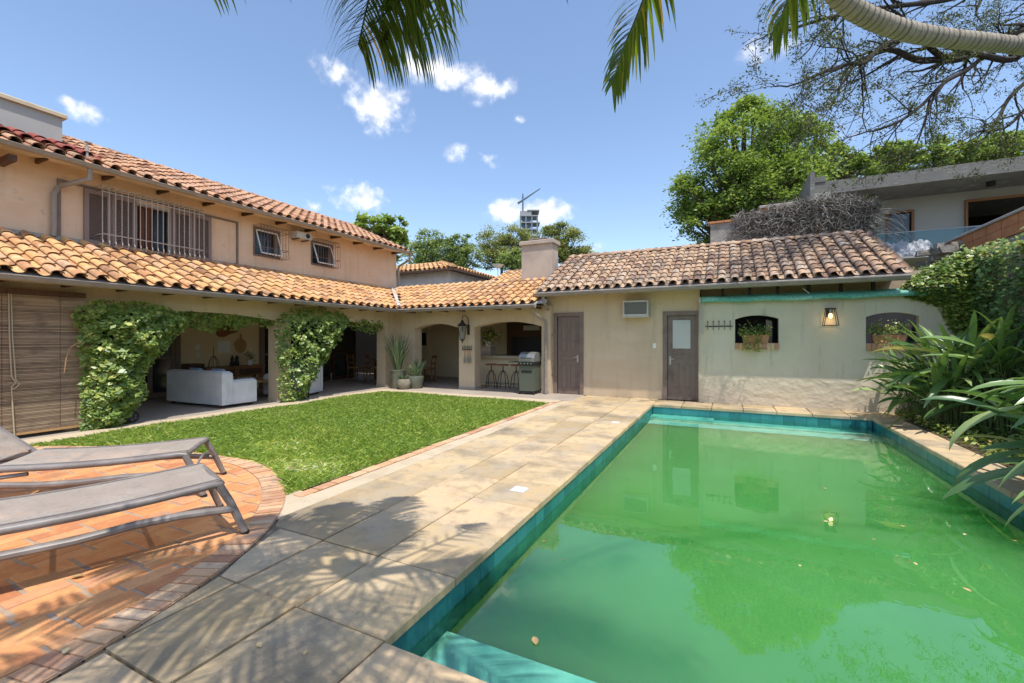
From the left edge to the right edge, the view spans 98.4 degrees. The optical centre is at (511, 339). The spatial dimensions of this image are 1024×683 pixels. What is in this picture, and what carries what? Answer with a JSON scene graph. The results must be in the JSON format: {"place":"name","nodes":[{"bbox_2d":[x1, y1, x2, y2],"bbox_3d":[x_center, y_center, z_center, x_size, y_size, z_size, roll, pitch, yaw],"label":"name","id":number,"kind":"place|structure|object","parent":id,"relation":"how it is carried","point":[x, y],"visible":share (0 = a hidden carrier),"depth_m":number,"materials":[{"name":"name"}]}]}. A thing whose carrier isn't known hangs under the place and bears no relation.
{"place":"outdoors","nodes":[
{"label":"outdoors","id":0,"kind":"place"},
{"bbox_2d":[0,446,284,682],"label":"brick patio border","id":1,"kind":"object","parent":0,"point":[126,620],"visible":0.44,"depth_m":2.59,"materials":[{"name":"orange brick"}]},
{"bbox_2d":[0,451,285,682],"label":"brick patio","id":2,"kind":"structure","parent":0,"point":[20,645],"depth_m":3.00,"materials":[{"name":"brick"}]},
{"bbox_2d":[0,426,226,497],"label":"sun lounger","id":3,"kind":"object","parent":2,"relation":"on","point":[13,456],"visible":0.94,"depth_m":4.13,"materials":[{"name":"grey fabric"}]},
{"bbox_2d":[0,462,249,560],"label":"sun lounger","id":4,"kind":"object","parent":2,"relation":"on","point":[23,513],"visible":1,"depth_m":3.04,"materials":[{"name":"grey fabric"}]},
{"bbox_2d":[29,391,548,494],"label":"grass","id":5,"kind":"structure","parent":0,"point":[400,420],"depth_m":7.12,"materials":[{"name":"green plant"}]},
{"bbox_2d":[0,373,582,439],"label":"veranda floor","id":6,"kind":"structure","parent":0,"point":[154,409],"depth_m":11.44,"materials":[{"name":"beige stone"}]},
{"bbox_2d":[129,411,139,422],"bbox_3d":[-6.833,1.390,7.953,0.031,0.212,0.212,0,0,26],"label":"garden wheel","id":7,"kind":"object","parent":6,"relation":"on","point":[137,416],"visible":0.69,"depth_m":7.98,"materials":[{"name":"black metal"}]},
{"bbox_2d":[181,363,204,369],"bbox_3d":[-8.467,1.070,11.731,0.420,0.860,0.350,0,0,26],"label":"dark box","id":8,"kind":"object","parent":6,"relation":"on","point":[193,365],"visible":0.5,"depth_m":11.63,"materials":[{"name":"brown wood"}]},
{"bbox_2d":[0,92,412,430],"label":"house","id":9,"kind":"structure","parent":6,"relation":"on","point":[93,221],"depth_m":9.92,"materials":[{"name":"beige paint"}]},
{"bbox_2d":[0,287,85,435],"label":"bamboo blind","id":10,"kind":"object","parent":9,"relation":"hanging from","point":[10,292],"visible":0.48,"depth_m":6.85,"materials":[{"name":"brown wood"}]},
{"bbox_2d":[70,299,190,430],"bbox_3d":[-6.583,0.485,7.830,0.558,2.366,1.774,0,0,26],"label":"climbing plant","id":11,"kind":"object","parent":9,"relation":"attached to","point":[127,387],"visible":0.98,"depth_m":7.49,"materials":[{"name":"green plant"}]},
{"bbox_2d":[64,342,83,372],"bbox_3d":[-7.004,0.284,7.058,0.028,0.480,0.264,0,0,15],"label":"tendril","id":12,"kind":"object","parent":11,"relation":"attached to","point":[67,354],"visible":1,"depth_m":6.98,"materials":[{"name":"brown plant"}]},
{"bbox_2d":[136,202,170,252],"bbox_3d":[-7.913,-2.400,9.711,0.140,1.040,0.700,0,0,26],"label":"window","id":13,"kind":"structure","parent":9,"relation":"in","point":[143,210],"depth_m":9.75,"materials":[{"name":"paint"}]},
{"bbox_2d":[147,318,174,398],"bbox_3d":[-8.965,0.390,11.300,0.060,2.180,0.600,0,0,26],"label":"sliding door","id":14,"kind":"structure","parent":9,"relation":"in","point":[157,374],"depth_m":11.27,"materials":[{"name":"brown paint"}]},
{"bbox_2d":[156,308,275,333],"bbox_3d":[-6.265,-0.469,9.488,0.204,0.692,2.823,0,0,26],"label":"climbing plant","id":15,"kind":"object","parent":9,"relation":"attached to","point":[225,322],"visible":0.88,"depth_m":9.48,"materials":[{"name":"green plant"}]},
{"bbox_2d":[217,341,230,352],"bbox_3d":[-8.272,0.210,12.687,0.015,0.340,0.360,0,0,26],"label":"wall print","id":16,"kind":"object","parent":9,"relation":"attached to","point":[223,346],"depth_m":12.68,"materials":[{"name":"beige paper"}]},
{"bbox_2d":[216,325,238,336],"bbox_3d":[-8.217,-0.361,12.781,0.032,0.579,0.650,0,0,26],"label":"woven hanging","id":17,"kind":"object","parent":9,"relation":"attached to","point":[223,333],"visible":0.5,"depth_m":12.69,"materials":[{"name":"brown wicker"}]},
{"bbox_2d":[234,334,246,352],"bbox_3d":[-8.053,0.115,13.114,0.035,0.564,0.360,0,0,26],"label":"woven fan","id":18,"kind":"object","parent":9,"relation":"attached to","point":[240,345],"visible":1,"depth_m":13.09},
{"bbox_2d":[263,325,267,374],"bbox_3d":[-7.644,0.390,14.021,0.060,2.180,0.650,0,0,26],"label":"sliding door","id":19,"kind":"structure","parent":9,"relation":"in","point":[265,331],"depth_m":13.84,"materials":[{"name":"brown paint"}]},
{"bbox_2d":[253,225,282,259],"bbox_3d":[-6.680,-2.640,12.064,0.443,0.780,0.790,0,0,26],"label":"window","id":20,"kind":"structure","parent":9,"relation":"in","point":[258,235],"depth_m":12.16,"materials":[{"name":"brown paint"}]},
{"bbox_2d":[291,322,302,362],"bbox_3d":[-7.301,0.390,14.728,0.060,2.180,0.680,0,0,26],"label":"sliding door","id":21,"kind":"structure","parent":9,"relation":"in","point":[292,326],"depth_m":14.84,"materials":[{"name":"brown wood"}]},
{"bbox_2d":[273,306,350,402],"bbox_3d":[-4.905,0.383,11.260,0.580,2.494,2.363,0,0,26],"label":"climbing plant","id":22,"kind":"object","parent":9,"relation":"attached to","point":[305,378],"visible":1,"depth_m":10.80,"materials":[{"name":"green plant"}]},
{"bbox_2d":[304,321,330,380],"bbox_3d":[-6.868,0.390,15.618,0.060,2.180,1.100,0,0,26],"label":"sliding door","id":23,"kind":"structure","parent":9,"relation":"in","point":[326,366],"depth_m":15.86,"materials":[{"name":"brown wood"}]},
{"bbox_2d":[311,240,335,267],"bbox_3d":[-5.881,-2.650,13.710,0.443,0.740,0.830,0,0,26],"label":"window","id":24,"kind":"structure","parent":9,"relation":"in","point":[314,246],"depth_m":13.85,"materials":[{"name":"brown paint"}]},
{"bbox_2d":[332,321,355,379],"bbox_3d":[-6.344,0.390,16.698,0.060,2.180,1.100,0,0,26],"label":"sliding door","id":25,"kind":"structure","parent":9,"relation":"in","point":[347,345],"depth_m":16.70,"materials":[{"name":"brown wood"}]},
{"bbox_2d":[343,319,384,334],"bbox_3d":[-4.381,-0.481,13.333,0.220,0.704,1.987,0,0,26],"label":"climbing plant","id":26,"kind":"object","parent":9,"relation":"attached to","point":[365,322],"visible":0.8,"depth_m":13.34,"materials":[{"name":"green plant"}]},
{"bbox_2d":[167,368,256,407],"bbox_3d":[-7.029,1.080,10.327,2.045,0.840,0.800,0,0,24],"label":"sofa","id":27,"kind":"object","parent":6,"relation":"on","point":[222,388],"visible":1,"depth_m":9.93,"materials":[{"name":"fabric"}]},
{"bbox_2d":[205,364,265,389],"bbox_3d":[-7.992,1.127,12.662,0.480,0.745,1.700,0,0,26],"label":"console table","id":28,"kind":"object","parent":6,"relation":"on","point":[254,370],"visible":0.47,"depth_m":12.77,"materials":[{"name":"brown wood"}]},
{"bbox_2d":[208,346,218,366],"bbox_3d":[-8.209,0.465,12.156,0.259,0.571,0.265,0,0,26],"label":"wire cloche","id":29,"kind":"object","parent":28,"relation":"on","point":[213,356],"visible":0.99,"depth_m":12.15,"materials":[{"name":"metal"}]},
{"bbox_2d":[230,355,240,365],"bbox_3d":[-7.963,0.605,12.676,0.140,0.300,0.270,0,0,26],"label":"black figurine","id":30,"kind":"object","parent":28,"relation":"on","point":[233,363],"visible":0.97,"depth_m":12.64,"materials":[{"name":"ceramic"}]},
{"bbox_2d":[244,350,255,364],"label":"potted plant","id":31,"kind":"object","parent":28,"relation":"on","point":[250,361],"visible":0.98,"depth_m":13.05,"materials":[{"name":"green plant"}]},
{"bbox_2d":[233,377,267,397],"bbox_3d":[-6.778,1.270,11.684,1.300,0.460,0.900,0,0,26],"label":"coffee table","id":32,"kind":"object","parent":6,"relation":"on","point":[259,379],"visible":0.04,"depth_m":11.32,"materials":[{"name":"brown wood"}]},
{"bbox_2d":[263,363,322,393],"bbox_3d":[-5.907,1.080,11.980,1.175,0.840,0.900,0,0,6],"label":"sofa","id":33,"kind":"object","parent":6,"relation":"on","point":[317,386],"visible":0.24,"depth_m":11.98,"materials":[{"name":"fabric"}]},
{"bbox_2d":[346,354,364,380],"bbox_3d":[-5.796,1.025,16.349,0.460,0.954,0.510,0,0,36],"label":"dining chair","id":34,"kind":"object","parent":6,"relation":"on","point":[354,367],"visible":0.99,"depth_m":16.27,"materials":[{"name":"brown wood"}]},
{"bbox_2d":[365,355,376,381],"bbox_3d":[-5.039,1.025,16.095,0.510,0.954,0.460,0,0,-34],"label":"dining chair","id":35,"kind":"object","parent":6,"relation":"on","point":[366,357],"visible":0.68,"depth_m":15.91,"materials":[{"name":"brown wood"}]},
{"bbox_2d":[378,332,413,388],"bbox_3d":[-3.554,0.599,13.664,1.082,1.801,1.193,0,0,-27],"label":"snake plant","id":36,"kind":"object","parent":6,"relation":"on","point":[398,351],"visible":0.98,"depth_m":13.52,"materials":[{"name":"green plant"}]},
{"bbox_2d":[372,359,424,378],"bbox_3d":[-4.275,1.120,16.610,1.800,0.760,0.850,0,0,26],"label":"dining table","id":37,"kind":"object","parent":6,"relation":"on","point":[375,365],"visible":0.27,"depth_m":16.61,"materials":[{"name":"brown wood"}]},
{"bbox_2d":[397,373,410,388],"bbox_3d":[-3.284,1.251,13.401,0.423,0.498,0.430,0,0,-42],"label":"succulent pot","id":38,"kind":"object","parent":6,"relation":"on","point":[404,383],"visible":1,"depth_m":13.27,"materials":[{"name":"ceramic"}]},
{"bbox_2d":[405,358,427,388],"bbox_3d":[-2.990,1.009,13.606,0.793,0.982,0.799,0,0,7],"label":"agave pot","id":39,"kind":"object","parent":6,"relation":"on","point":[416,378],"visible":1,"depth_m":13.49,"materials":[{"name":"ceramic"}]},
{"bbox_2d":[423,355,436,381],"bbox_3d":[-2.995,1.025,15.801,0.510,0.954,0.460,0,0,11],"label":"dining chair","id":40,"kind":"object","parent":6,"relation":"on","point":[431,367],"visible":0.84,"depth_m":15.80,"materials":[{"name":"brown wood"}]},
{"bbox_2d":[394,237,559,393],"bbox_3d":[-2.200,-0.865,15.342,8.640,4.730,4.520,0,0,26],"label":"barbecue veranda","id":41,"kind":"object","parent":6,"relation":"on","point":[518,313],"visible":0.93,"depth_m":13.86,"materials":[{"name":"beige paint"}]},
{"bbox_2d":[422,333,425,345],"bbox_3d":[-3.903,-0.015,18.406,0.800,0.530,0.063,0,0,26],"label":"wall screen","id":42,"kind":"object","parent":41,"relation":"attached to","point":[423,339],"depth_m":18.25,"materials":[{"name":"black metal"}]},
{"bbox_2d":[457,315,469,342],"bbox_3d":[-1.456,-0.316,13.165,0.340,0.831,0.389,0,0,26],"label":"wall lantern","id":43,"kind":"object","parent":41,"relation":"attached to","point":[461,323],"depth_m":13.11,"materials":[{"name":"metal"}]},
{"bbox_2d":[485,363,496,387],"bbox_3d":[-0.649,1.128,13.821,0.386,0.746,0.386,0,0,-5],"label":"bar stool","id":44,"kind":"object","parent":6,"relation":"on","point":[491,370],"visible":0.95,"depth_m":13.81,"materials":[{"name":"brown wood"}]},
{"bbox_2d":[497,364,508,388],"bbox_3d":[-0.275,1.128,13.584,0.386,0.746,0.386,0,0,3],"label":"bar stool","id":45,"kind":"object","parent":6,"relation":"on","point":[503,365],"visible":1,"depth_m":13.51,"materials":[{"name":"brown wood"}]},
{"bbox_2d":[481,355,541,387],"bbox_3d":[0.147,1.010,14.213,2.950,0.980,0.600,0,0,26],"label":"bar counter","id":46,"kind":"object","parent":6,"relation":"on","point":[509,370],"visible":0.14,"depth_m":14.32,"materials":[{"name":"stone"}]},
{"bbox_2d":[481,323,505,354],"bbox_3d":[-0.855,-0.030,14.662,1.199,1.100,1.063,0,0,26],"label":"potted plant","id":47,"kind":"object","parent":46,"relation":"on","point":[487,349],"visible":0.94,"depth_m":14.63,"materials":[{"name":"green plant"}]},
{"bbox_2d":[510,364,518,389],"bbox_3d":[0.130,1.128,13.410,0.386,0.746,0.386,0,0,7],"label":"bar stool","id":48,"kind":"object","parent":6,"relation":"on","point":[516,365],"visible":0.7,"depth_m":13.34,"materials":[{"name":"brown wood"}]},
{"bbox_2d":[508,352,540,394],"bbox_3d":[0.343,0.920,12.291,0.800,1.160,0.527,0,0,26],"label":"gas grill","id":49,"kind":"object","parent":6,"relation":"on","point":[529,363],"visible":1,"depth_m":12.05,"materials":[{"name":"black metal"}]},
{"bbox_2d":[0,0,1023,276],"label":"sky","id":50,"kind":"structure","parent":0,"point":[252,101],"materials":[{"name":"blue"}]},
{"bbox_2d":[50,395,1023,682],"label":"pool deck","id":51,"kind":"structure","parent":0,"point":[352,585],"depth_m":2.99,"materials":[{"name":"stone"}]},
{"bbox_2d":[276,490,329,519],"bbox_3d":[-2.132,1.509,3.953,0.510,0.001,0.850,0,0,26],"label":"deck mortar fill","id":52,"kind":"object","parent":51,"relation":"on","point":[292,503],"visible":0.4,"depth_m":4.04,"materials":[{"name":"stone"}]},
{"bbox_2d":[509,486,529,492],"bbox_3d":[0.074,1.497,4.411,0.161,0.010,0.161,0,0,26],"label":"skimmer lid","id":53,"kind":"object","parent":51,"relation":"on","point":[518,489],"visible":1,"depth_m":4.39,"materials":[{"name":"white paint"}]},
{"bbox_2d":[203,395,895,490],"bbox_3d":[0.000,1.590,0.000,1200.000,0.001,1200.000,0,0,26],"label":"ground","id":54,"kind":"structure","parent":0,"point":[466,432],"depth_m":6.16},
{"bbox_2d":[23,389,561,443],"bbox_3d":[-3.089,1.528,8.616,5.757,0.064,7.897,0,0,26],"label":"veranda edge","id":55,"kind":"object","parent":54,"relation":"on","point":[43,439],"visible":0.41,"depth_m":9.31,"materials":[{"name":"stone"}]},
{"bbox_2d":[352,211,411,263],"bbox_3d":[-7.134,-2.636,24.084,3.171,8.482,2.569,0,0,26],"label":"broadleaf tree","id":56,"kind":"object","parent":54,"relation":"on","point":[393,232],"visible":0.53,"depth_m":23.67,"materials":[{"name":"green plant"}]},
{"bbox_2d":[293,402,556,496],"bbox_3d":[-0.521,1.522,7.438,0.124,0.056,7.087,0,0,26],"label":"brick edging","id":57,"kind":"object","parent":54,"relation":"on","point":[337,481],"visible":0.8,"depth_m":5.56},
{"bbox_2d":[400,228,454,264],"bbox_3d":[-7.229,-4.025,37.800,5.832,11.259,4.525,0,0,26],"label":"broadleaf tree","id":58,"kind":"object","parent":54,"relation":"on","point":[425,251],"visible":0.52,"depth_m":37.19,"materials":[{"name":"green plant"}]},
{"bbox_2d":[297,396,582,503],"bbox_3d":[-0.037,1.526,7.994,0.230,0.048,8.642,0,0,26],"label":"deck edge strip","id":59,"kind":"object","parent":54,"relation":"on","point":[332,491],"visible":0.79,"depth_m":5.45,"materials":[{"name":"stone"}]},
{"bbox_2d":[396,260,495,286],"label":"neighbour house","id":60,"kind":"structure","parent":54,"relation":"on","point":[439,272],"depth_m":20.93,"materials":[{"name":"white paint"}]},
{"bbox_2d":[433,233,488,270],"bbox_3d":[-4.519,-3.666,37.094,4.082,10.543,4.106,0,0,-26],"label":"broadleaf tree","id":61,"kind":"object","parent":54,"relation":"on","point":[460,256],"visible":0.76,"depth_m":36.41,"materials":[{"name":"green plant"}]},
{"bbox_2d":[471,221,543,273],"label":"broadleaf tree","id":62,"kind":"object","parent":54,"relation":"on","point":[499,242],"visible":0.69,"depth_m":41.48,"materials":[{"name":"green plant"}]},
{"bbox_2d":[494,248,521,271],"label":"broadleaf tree","id":63,"kind":"object","parent":54,"relation":"on","point":[512,260],"visible":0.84,"depth_m":29.44,"materials":[{"name":"green plant"}]},
{"bbox_2d":[488,269,558,302],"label":"tiled outbuilding","id":64,"kind":"structure","parent":54,"relation":"on","point":[512,274],"depth_m":20.30,"materials":[{"name":"orange tile"}]},
{"bbox_2d":[492,264,503,274],"bbox_3d":[-0.622,-3.079,19.500,0.500,0.470,0.500,0,0,26],"label":"satellite dish","id":65,"kind":"object","parent":64,"relation":"on","point":[497,266],"visible":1,"depth_m":19.39,"materials":[{"name":"white paint"}]},
{"bbox_2d":[517,188,539,238],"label":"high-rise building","id":66,"kind":"structure","parent":54,"relation":"on","point":[522,200],"depth_m":212.73,"materials":[{"name":"metal"}]},
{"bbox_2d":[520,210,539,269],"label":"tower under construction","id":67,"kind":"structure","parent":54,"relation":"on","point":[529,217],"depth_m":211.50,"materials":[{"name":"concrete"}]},
{"bbox_2d":[540,220,594,263],"bbox_3d":[5.045,-4.696,40.120,5.421,12.596,4.077,0,0,12],"label":"broadleaf tree","id":68,"kind":"object","parent":54,"relation":"on","point":[565,250],"visible":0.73,"depth_m":39.47,"materials":[{"name":"green plant"}]},
{"bbox_2d":[659,92,848,244],"bbox_3d":[11.806,-5.201,22.079,8.726,13.612,7.781,0,0,26],"label":"broadleaf tree","id":69,"kind":"object","parent":54,"relation":"on","point":[753,177],"visible":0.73,"depth_m":20.84,"materials":[{"name":"green plant"}]},
{"bbox_2d":[533,229,982,415],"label":"pool house","id":70,"kind":"structure","parent":54,"relation":"on","point":[804,358],"depth_m":10.48,"materials":[{"name":"beige paint"}]},
{"bbox_2d":[554,312,583,394],"bbox_3d":[1.559,0.380,12.152,0.850,2.240,0.114,0,0,26],"label":"door","id":71,"kind":"structure","parent":70,"relation":"in","point":[570,379],"depth_m":12.16,"materials":[{"name":"brown paint"}]},
{"bbox_2d":[622,300,650,317],"bbox_3d":[3.178,-0.770,11.252,0.670,0.420,0.380,0,0,26],"label":"air conditioner","id":72,"kind":"object","parent":70,"relation":"attached to","point":[637,309],"visible":1,"depth_m":11.11,"materials":[{"name":"white plastic"}]},
{"bbox_2d":[663,311,698,401],"bbox_3d":[4.166,0.400,10.887,0.845,2.200,0.114,0,0,26],"label":"door","id":73,"kind":"structure","parent":70,"relation":"in","point":[681,331],"depth_m":10.89,"materials":[{"name":"brown paint"}]},
{"bbox_2d":[705,321,732,329],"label":"coat hooks","id":74,"kind":"object","parent":70,"relation":"attached to","point":[718,326],"visible":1,"depth_m":10.37,"materials":[{"name":"metal"}]},
{"bbox_2d":[738,320,772,351],"bbox_3d":[5.536,-0.084,10.075,0.716,0.759,0.517,0,0,26],"label":"window planter","id":75,"kind":"object","parent":70,"relation":"attached to","point":[751,337],"visible":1,"depth_m":10.01,"materials":[{"name":"ceramic"}]},
{"bbox_2d":[766,316,777,342],"bbox_3d":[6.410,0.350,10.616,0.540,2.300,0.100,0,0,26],"label":"window","id":76,"kind":"structure","parent":70,"relation":"in","point":[770,321],"depth_m":10.63,"materials":[{"name":"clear glass"}]},
{"bbox_2d":[758,202,791,211],"bbox_3d":[8.312,-3.400,13.973,0.890,1.800,0.720,0,0,26],"label":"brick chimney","id":77,"kind":"object","parent":70,"relation":"on","point":[778,204],"visible":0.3,"depth_m":13.76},
{"bbox_2d":[699,287,954,334],"bbox_3d":[6.540,-0.624,9.562,4.585,1.008,0.323,0,0,26],"label":"awning","id":78,"kind":"object","parent":70,"relation":"attached to","point":[846,294],"visible":0.94,"depth_m":9.52,"materials":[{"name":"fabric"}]},
{"bbox_2d":[822,308,838,325],"bbox_3d":[6.739,-0.479,9.347,0.264,0.372,0.257,0,0,26],"label":"wall lamp","id":79,"kind":"object","parent":70,"relation":"attached to","point":[829,314],"visible":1,"depth_m":9.32,"materials":[{"name":"black metal"}]},
{"bbox_2d":[866,316,910,352],"bbox_3d":[7.681,-0.126,9.029,0.715,0.818,0.427,0,0,26],"label":"window planter","id":80,"kind":"object","parent":70,"relation":"attached to","point":[875,338],"visible":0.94,"depth_m":9.00,"materials":[{"name":"ceramic"}]},
{"bbox_2d":[652,407,872,431],"bbox_3d":[3.140,2.232,5.345,4.120,1.335,9.020,0,0,26],"label":"pool basin","id":81,"kind":"object","parent":54,"relation":"in","point":[775,421],"depth_m":9.44,"materials":[{"name":"tile"}]},
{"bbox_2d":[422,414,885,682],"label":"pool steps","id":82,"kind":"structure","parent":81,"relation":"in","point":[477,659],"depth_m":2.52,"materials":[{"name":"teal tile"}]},
{"bbox_2d":[392,407,1023,656],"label":"pool wall tiles","id":83,"kind":"object","parent":81,"relation":"attached to","point":[449,611],"visible":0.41,"depth_m":4.54,"materials":[{"name":"teal tile"}]},
{"bbox_2d":[450,424,1023,682],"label":"pool water","id":84,"kind":"structure","parent":81,"relation":"in","point":[684,552],"depth_m":3.41,"materials":[{"name":"liquid"}]},
{"bbox_2d":[532,636,538,643],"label":"fallen leaf","id":85,"kind":"object","parent":84,"relation":"on","point":[535,640],"visible":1,"depth_m":2.47,"materials":[{"name":"beige plant"}]},
{"bbox_2d":[708,212,871,242],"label":"vine covered wall","id":86,"kind":"structure","parent":54,"relation":"on","point":[719,230],"depth_m":13.92,"materials":[{"name":"beige concrete"}]},
{"bbox_2d":[727,190,910,242],"bbox_3d":[8.679,-3.278,12.867,4.541,1.946,0.743,0,0,26],"label":"dry vine","id":87,"kind":"object","parent":86,"relation":"attached to","point":[844,207],"visible":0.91,"depth_m":12.73,"materials":[{"name":"grey plant"}]},
{"bbox_2d":[821,145,890,179],"bbox_3d":[22.969,-5.689,30.023,4.114,14.581,3.268,0,0,26],"label":"broadleaf tree","id":88,"kind":"object","parent":54,"relation":"on","point":[862,156],"visible":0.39,"depth_m":29.31,"materials":[{"name":"green plant"}]},
{"bbox_2d":[696,0,1023,206],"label":"feathery tree","id":89,"kind":"object","parent":54,"relation":"on","point":[939,58],"visible":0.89,"depth_m":9.77,"materials":[{"name":"green plant"}]},
{"bbox_2d":[858,138,928,176],"bbox_3d":[26.871,-6.192,31.031,4.419,15.590,3.442,0,0,26],"label":"broadleaf tree","id":90,"kind":"object","parent":54,"relation":"on","point":[912,160],"visible":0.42,"depth_m":30.31,"materials":[{"name":"green plant"}]},
{"bbox_2d":[795,156,1023,269],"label":"concrete house","id":91,"kind":"structure","parent":54,"relation":"on","point":[939,205],"depth_m":16.35,"materials":[{"name":"white concrete"}]},
{"bbox_2d":[886,209,913,244],"bbox_3d":[14.978,-4.230,17.067,0.840,1.460,0.150,0,0,26],"label":"window","id":92,"kind":"structure","parent":91,"relation":"in","point":[906,221],"depth_m":17.08,"materials":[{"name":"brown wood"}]},
{"bbox_2d":[964,194,1023,232],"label":"window","id":93,"kind":"structure","parent":91,"relation":"in","point":[966,202],"depth_m":16.05,"materials":[{"name":"brown wood"}]},
{"bbox_2d":[919,132,998,168],"bbox_3d":[30.712,-6.418,31.026,5.343,16.040,3.421,0,0,8],"label":"broadleaf tree","id":94,"kind":"object","parent":54,"relation":"on","point":[932,158],"visible":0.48,"depth_m":30.31,"materials":[{"name":"green plant"}]},
{"bbox_2d":[898,414,1023,474],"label":"planting bed","id":95,"kind":"object","parent":54,"relation":"on","point":[970,446],"visible":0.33,"depth_m":6.65,"materials":[{"name":"soil"}]},
{"bbox_2d":[214,0,1023,111],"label":"leaning palm","id":96,"kind":"object","parent":95,"relation":"on","point":[868,16],"visible":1,"depth_m":2.38,"materials":[{"name":"green plant"}]},
{"bbox_2d":[852,349,951,420],"bbox_3d":[7.606,0.805,8.362,1.940,1.399,1.898,0,0,26],"label":"lance leaf shrub","id":97,"kind":"object","parent":95,"relation":"on","point":[915,403],"visible":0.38,"depth_m":8.26,"materials":[{"name":"green plant"}]},
{"bbox_2d":[858,310,1023,438],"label":"lance leaf shrub","id":98,"kind":"object","parent":95,"relation":"on","point":[936,370],"visible":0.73,"depth_m":7.38,"materials":[{"name":"green plant"}]},
{"bbox_2d":[895,408,1023,464],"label":"ground cover","id":99,"kind":"object","parent":95,"relation":"on","point":[951,431],"visible":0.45,"depth_m":6.70,"materials":[{"name":"green plant"}]},
{"bbox_2d":[912,226,1023,432],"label":"ivy wall","id":100,"kind":"structure","parent":95,"relation":"on","point":[1002,271],"depth_m":7.57,"materials":[{"name":"green plant"}]},
{"bbox_2d":[898,248,986,335],"bbox_3d":[8.384,-0.713,8.511,1.341,2.092,0.645,0,0,18],"label":"ivy mound","id":101,"kind":"object","parent":100,"relation":"attached to","point":[947,303],"visible":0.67,"depth_m":8.44,"materials":[{"name":"green plant"}]},
{"bbox_2d":[912,298,1023,436],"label":"lance leaf shrub","id":102,"kind":"object","parent":95,"relation":"on","point":[1002,369],"visible":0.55,"depth_m":6.89,"materials":[{"name":"green plant"}]},
{"bbox_2d":[921,376,1023,526],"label":"lance leaf shrub","id":103,"kind":"object","parent":95,"relation":"on","point":[1007,473],"visible":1,"depth_m":4.34,"materials":[{"name":"green plant"}]},
{"bbox_2d":[943,206,1023,255],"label":"brick boundary wall","id":104,"kind":"structure","parent":95,"relation":"on","point":[1008,226],"depth_m":9.02,"materials":[{"name":"brick"}]},
{"bbox_2d":[914,240,964,269],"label":"rubble stones","id":105,"kind":"object","parent":104,"relation":"on","point":[936,252],"visible":0.45,"depth_m":10.47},
{"bbox_2d":[885,239,932,256],"bbox_3d":[10.518,-2.422,11.762,1.050,0.539,0.389,0,0,26],"label":"plastic sheet","id":106,"kind":"object","parent":105,"relation":"on","point":[900,248],"visible":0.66,"depth_m":11.74,"materials":[{"name":"plastic"}]},
{"bbox_2d":[961,128,1023,161],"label":"broadleaf tree","id":107,"kind":"object","parent":54,"relation":"on","point":[1021,153],"visible":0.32,"depth_m":30.42,"materials":[{"name":"green plant"}]}
]}

